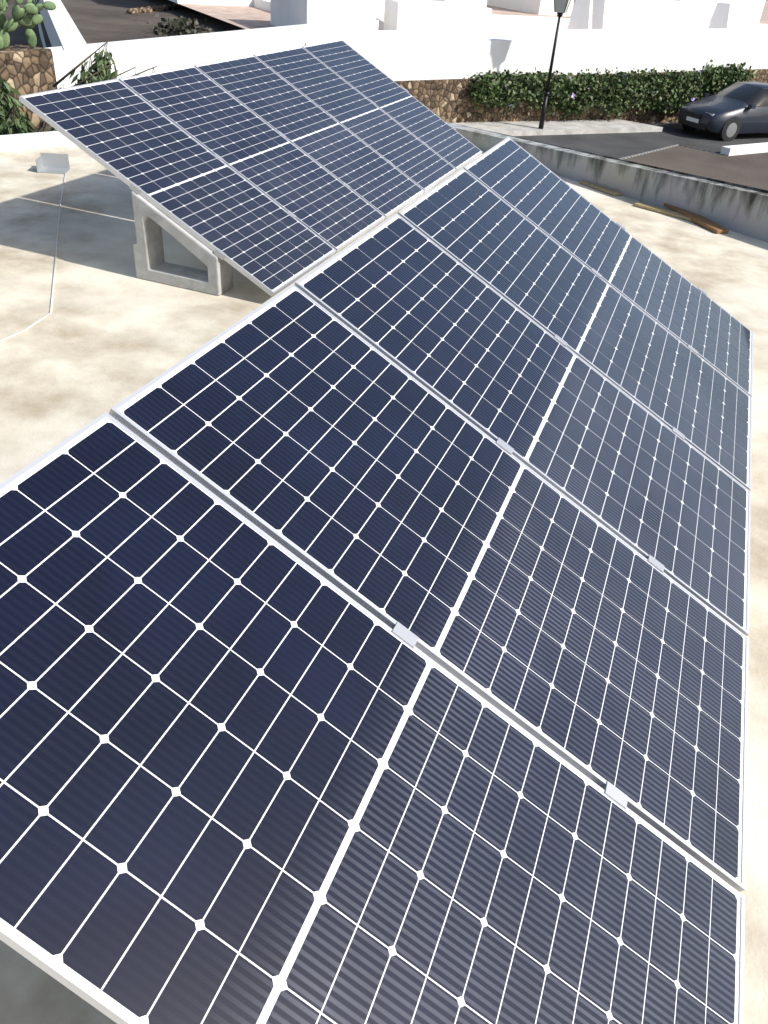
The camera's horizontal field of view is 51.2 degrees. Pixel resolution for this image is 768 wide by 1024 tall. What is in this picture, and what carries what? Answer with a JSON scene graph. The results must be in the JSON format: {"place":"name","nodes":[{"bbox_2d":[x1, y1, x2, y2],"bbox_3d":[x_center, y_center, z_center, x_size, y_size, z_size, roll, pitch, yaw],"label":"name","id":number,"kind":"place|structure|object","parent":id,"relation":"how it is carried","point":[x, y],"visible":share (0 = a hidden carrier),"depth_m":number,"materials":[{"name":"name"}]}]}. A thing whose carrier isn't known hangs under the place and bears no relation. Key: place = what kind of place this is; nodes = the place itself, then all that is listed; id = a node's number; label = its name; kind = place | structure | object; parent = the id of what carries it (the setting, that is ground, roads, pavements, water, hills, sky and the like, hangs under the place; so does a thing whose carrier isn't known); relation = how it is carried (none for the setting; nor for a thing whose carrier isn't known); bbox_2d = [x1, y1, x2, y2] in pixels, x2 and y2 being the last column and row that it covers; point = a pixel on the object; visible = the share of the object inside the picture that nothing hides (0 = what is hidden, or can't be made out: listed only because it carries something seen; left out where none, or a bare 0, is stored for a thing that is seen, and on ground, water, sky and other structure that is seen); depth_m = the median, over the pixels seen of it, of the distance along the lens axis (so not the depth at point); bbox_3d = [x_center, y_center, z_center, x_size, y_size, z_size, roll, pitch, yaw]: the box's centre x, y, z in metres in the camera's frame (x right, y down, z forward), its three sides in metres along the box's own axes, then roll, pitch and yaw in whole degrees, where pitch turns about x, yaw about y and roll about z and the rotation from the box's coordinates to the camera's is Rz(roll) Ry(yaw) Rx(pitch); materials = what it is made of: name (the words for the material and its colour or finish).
{"place":"outdoors","nodes":[
{"label":"outdoors","id":0,"kind":"place"},
{"bbox_2d":[0,41,156,134],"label":"shrub","id":1,"kind":"object","parent":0,"point":[23,126],"depth_m":10.41,"materials":[{"name":"green plant"}]},
{"bbox_2d":[35,0,245,47],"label":"ground","id":2,"kind":"structure","parent":0,"point":[98,21],"depth_m":27.81,"materials":[{"name":"soil"}]},
{"bbox_2d":[126,3,187,13],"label":"rocks","id":3,"kind":"object","parent":2,"relation":"on","point":[158,8],"visible":0.6,"depth_m":30.53,"materials":[{"name":"beige stone"}]},
{"bbox_2d":[134,13,213,35],"bbox_3d":[-6.339,-14.921,24.889,2.268,0.875,2.268,-16,41,-26],"label":"shrub","id":4,"kind":"object","parent":2,"relation":"on","point":[179,26],"visible":0.85,"depth_m":24.70,"materials":[{"name":"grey plant"}]},
{"bbox_2d":[34,0,491,88],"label":"white plot walls","id":5,"kind":"structure","parent":0,"point":[297,23],"depth_m":20.10,"materials":[{"name":"white paint"}]},
{"bbox_2d":[0,0,767,189],"bbox_3d":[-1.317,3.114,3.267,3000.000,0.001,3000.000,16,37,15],"label":"terrain","id":6,"kind":"structure","parent":0,"point":[750,170],"depth_m":22.20,"materials":[{"name":"soil"}]},
{"bbox_2d":[0,44,56,132],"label":"stone wall","id":7,"kind":"structure","parent":6,"relation":"on","point":[25,69],"depth_m":13.91,"materials":[{"name":"brown stone"}]},
{"bbox_2d":[0,0,55,49],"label":"prickly pear cactus","id":8,"kind":"object","parent":7,"relation":"on","point":[30,20],"visible":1,"depth_m":13.51,"materials":[{"name":"green plant"}]},
{"bbox_2d":[394,69,767,122],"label":"stone wall","id":9,"kind":"structure","parent":6,"relation":"on","point":[446,100],"depth_m":23.90,"materials":[{"name":"brown stone"}]},
{"bbox_2d":[305,28,767,80],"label":"white wall on stone","id":10,"kind":"structure","parent":9,"relation":"on","point":[400,55],"depth_m":24.25,"materials":[{"name":"paint"}]},
{"bbox_2d":[180,0,767,28],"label":"terrace","id":11,"kind":"structure","parent":0,"point":[246,17],"depth_m":28.98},
{"bbox_2d":[170,0,253,6],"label":"wall","id":12,"kind":"structure","parent":11,"relation":"on","point":[250,3],"depth_m":30.63,"materials":[{"name":"white paint"}]},
{"bbox_2d":[377,0,486,9],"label":"house","id":13,"kind":"structure","parent":11,"relation":"on","point":[380,4],"depth_m":33.77,"materials":[{"name":"white paint"}]},
{"bbox_2d":[376,0,767,29],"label":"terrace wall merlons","id":14,"kind":"object","parent":11,"relation":"on","point":[588,14],"visible":0.35,"depth_m":30.42,"materials":[{"name":"white paint"}]},
{"bbox_2d":[454,119,662,135],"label":"sidewalk","id":15,"kind":"structure","parent":0,"point":[530,128],"depth_m":24.40,"materials":[{"name":"concrete"}]},
{"bbox_2d":[538,0,570,128],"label":"street lamp","id":16,"kind":"object","parent":15,"relation":"on","point":[561,7],"visible":1,"depth_m":22.66,"materials":[{"name":"black metal"}]},
{"bbox_2d":[466,59,755,120],"bbox_3d":[7.437,-13.301,25.282,11.304,1.755,1.344,-13,39,-23],"label":"hedge","id":17,"kind":"object","parent":15,"relation":"on","point":[664,93],"visible":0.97,"depth_m":24.91,"materials":[{"name":"green plant"}]},
{"bbox_2d":[487,0,765,23],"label":"house","id":18,"kind":"structure","parent":0,"point":[745,11],"depth_m":41.46,"materials":[{"name":"white paint"}]},
{"bbox_2d":[515,122,767,158],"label":"street asphalt","id":19,"kind":"structure","parent":0,"point":[618,145],"depth_m":24.11,"materials":[{"name":"grey asphalt"}]},
{"bbox_2d":[619,144,678,158],"bbox_3d":[4.093,-8.209,19.547,0.050,0.001,14.000,31,43,31],"label":"road marking","id":20,"kind":"object","parent":19,"relation":"on","point":[648,151],"visible":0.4,"depth_m":22.76,"materials":[{"name":"grey paint"}]},
{"bbox_2d":[678,81,767,141],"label":"hatchback car","id":21,"kind":"object","parent":19,"relation":"on","point":[731,112],"visible":1,"depth_m":24.94,"materials":[{"name":"grey paint"}]},
{"label":"ramp pit floor","id":22,"kind":"structure","parent":0,"visible":0},
{"bbox_2d":[624,145,728,158],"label":"garage ramp pit walls","id":23,"kind":"structure","parent":22,"relation":"on","point":[674,146],"depth_m":23.31,"materials":[{"name":"concrete"}]},
{"bbox_2d":[720,142,767,155],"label":"curb","id":24,"kind":"structure","parent":22,"relation":"on","point":[732,150],"depth_m":23.47,"materials":[{"name":"paint"}]},
{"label":"building walls","id":25,"kind":"object","parent":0,"visible":0},
{"bbox_2d":[0,145,767,1023],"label":"roof slab","id":26,"kind":"structure","parent":25,"relation":"on","point":[110,331],"depth_m":5.07,"materials":[{"name":"beige concrete"}]},
{"bbox_2d":[0,170,65,341],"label":"roof cable","id":27,"kind":"object","parent":26,"relation":"on","point":[48,314],"visible":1,"depth_m":5.46,"materials":[{"name":"white plastic"}]},
{"bbox_2d":[0,131,74,151],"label":"parapet wall","id":28,"kind":"structure","parent":26,"relation":"on","point":[23,141],"depth_m":8.49,"materials":[{"name":"white paint"}]},
{"bbox_2d":[35,153,69,173],"bbox_3d":[-3.218,-3.387,7.784,0.260,0.140,0.192,1,36,-5],"label":"junction box","id":29,"kind":"object","parent":26,"relation":"on","point":[52,163],"visible":1,"depth_m":7.84,"materials":[{"name":"grey plastic"}]},
{"bbox_2d":[131,191,232,295],"bbox_3d":[-1.389,-1.864,5.500,0.675,0.598,0.200,16,37,15],"label":"concrete support","id":30,"kind":"object","parent":26,"relation":"on","point":[151,221],"visible":0.85,"depth_m":5.51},
{"bbox_2d":[19,79,336,296],"bbox_3d":[-1.388,-2.371,5.739,1.872,1.000,1.084,16,37,15],"label":"solar panel","id":31,"kind":"object","parent":30,"relation":"on","point":[147,151],"visible":1,"depth_m":5.66,"materials":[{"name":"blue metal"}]},
{"bbox_2d":[580,181,621,195],"bbox_3d":[2.361,-3.533,8.736,0.120,0.028,0.541,-17,41,-27],"label":"pale plank","id":32,"kind":"object","parent":26,"relation":"on","point":[612,192],"visible":1,"depth_m":8.68,"materials":[{"name":"brown wood"}]},
{"bbox_2d":[446,122,767,241],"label":"parapet","id":33,"kind":"structure","parent":26,"relation":"on","point":[740,209],"depth_m":8.26,"materials":[{"name":"concrete"}]},
{"bbox_2d":[634,202,694,222],"bbox_3d":[2.856,-3.029,8.095,0.689,0.028,0.100,32,44,32],"label":"grey plank","id":34,"kind":"object","parent":26,"relation":"on","point":[660,210],"visible":0.86,"depth_m":8.10,"materials":[{"name":"brown wood"}]},
{"bbox_2d":[663,203,728,233],"bbox_3d":[2.951,-3.156,8.235,0.140,0.083,1.648,-9,38,-18],"label":"brown plank","id":35,"kind":"object","parent":26,"relation":"on","point":[710,225],"visible":0.52,"depth_m":7.84,"materials":[{"name":"brown wood"}]},
{"bbox_3d":[-1.039,-2.376,6.250,0.675,0.598,0.200,16,37,15],"label":"concrete support","id":36,"kind":"object","parent":26,"relation":"on","visible":0},
{"bbox_2d":[118,65,385,252],"bbox_3d":[-1.004,-2.931,6.561,1.872,1.000,1.068,16,37,15],"label":"solar panel","id":37,"kind":"object","parent":36,"relation":"on","point":[243,141],"visible":0.99,"depth_m":6.50,"materials":[{"name":"blue metal"}]},
{"bbox_3d":[-0.277,-3.488,7.881,0.675,0.598,0.200,16,37,15],"label":"concrete support","id":38,"kind":"object","parent":26,"relation":"on","visible":0},
{"bbox_2d":[194,55,424,218],"bbox_3d":[-0.622,-3.487,7.376,1.872,1.000,1.068,16,37,15],"label":"solar panel","id":39,"kind":"object","parent":38,"relation":"on","point":[329,143],"visible":1,"depth_m":7.32,"materials":[{"name":"blue metal"}]},
{"bbox_2d":[254,46,455,192],"bbox_3d":[-0.241,-4.043,8.191,1.872,1.000,1.068,16,37,15],"label":"solar panel","id":40,"kind":"object","parent":38,"relation":"on","point":[359,115],"visible":0.99,"depth_m":8.14,"materials":[{"name":"blue metal"}]},
{"bbox_3d":[0.455,-4.556,9.446,0.675,0.598,0.200,16,37,15],"label":"concrete support","id":41,"kind":"object","parent":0,"visible":0},
{"bbox_2d":[302,39,481,171],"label":"solar panel","id":42,"kind":"object","parent":41,"relation":"on","point":[397,103],"visible":1,"depth_m":8.96,"materials":[{"name":"blue metal"}]},
{"bbox_3d":[-0.069,1.168,1.454,0.675,0.598,0.200,16,37,15],"label":"concrete support","id":43,"kind":"object","parent":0,"visible":0},
{"bbox_2d":[0,412,744,1023],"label":"solar panel","id":44,"kind":"object","parent":43,"relation":"on","point":[250,772],"visible":1,"depth_m":1.69,"materials":[{"name":"blue glass"}]},
{"bbox_3d":[0.281,0.657,2.203,0.675,0.598,0.200,16,37,15],"label":"concrete support","id":45,"kind":"object","parent":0,"visible":0},
{"bbox_2d":[109,284,748,891],"bbox_3d":[0.317,0.101,2.514,1.872,1.000,1.068,16,37,15],"label":"solar panel","id":46,"kind":"object","parent":45,"relation":"on","point":[331,448],"visible":1,"depth_m":2.39,"materials":[{"name":"blue glass"}]},
{"bbox_3d":[1.044,-0.456,3.834,0.675,0.598,0.200,16,37,15],"label":"concrete support","id":47,"kind":"object","parent":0,"visible":0},
{"bbox_2d":[294,213,750,635],"bbox_3d":[0.698,-0.455,3.329,1.872,1.000,1.068,16,37,15],"label":"solar panel","id":48,"kind":"object","parent":47,"relation":"on","point":[447,328],"visible":0.98,"depth_m":3.23,"materials":[{"name":"blue glass"}]},
{"bbox_2d":[397,168,751,490],"bbox_3d":[1.079,-1.011,4.144,1.872,1.000,1.068,16,37,15],"label":"solar panel","id":49,"kind":"object","parent":47,"relation":"on","point":[517,259],"visible":0.99,"depth_m":4.06,"materials":[{"name":"blue glass"}]},
{"bbox_3d":[1.425,-1.012,4.649,0.675,0.598,0.200,16,37,15],"label":"concrete support","id":50,"kind":"object","parent":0,"visible":0},
{"bbox_2d":[463,137,752,396],"bbox_3d":[1.460,-1.567,4.960,1.872,1.000,1.068,16,37,15],"label":"solar panel","id":51,"kind":"object","parent":50,"relation":"on","point":[617,256],"visible":0.99,"depth_m":4.89,"materials":[{"name":"blue glass"}]}
]}

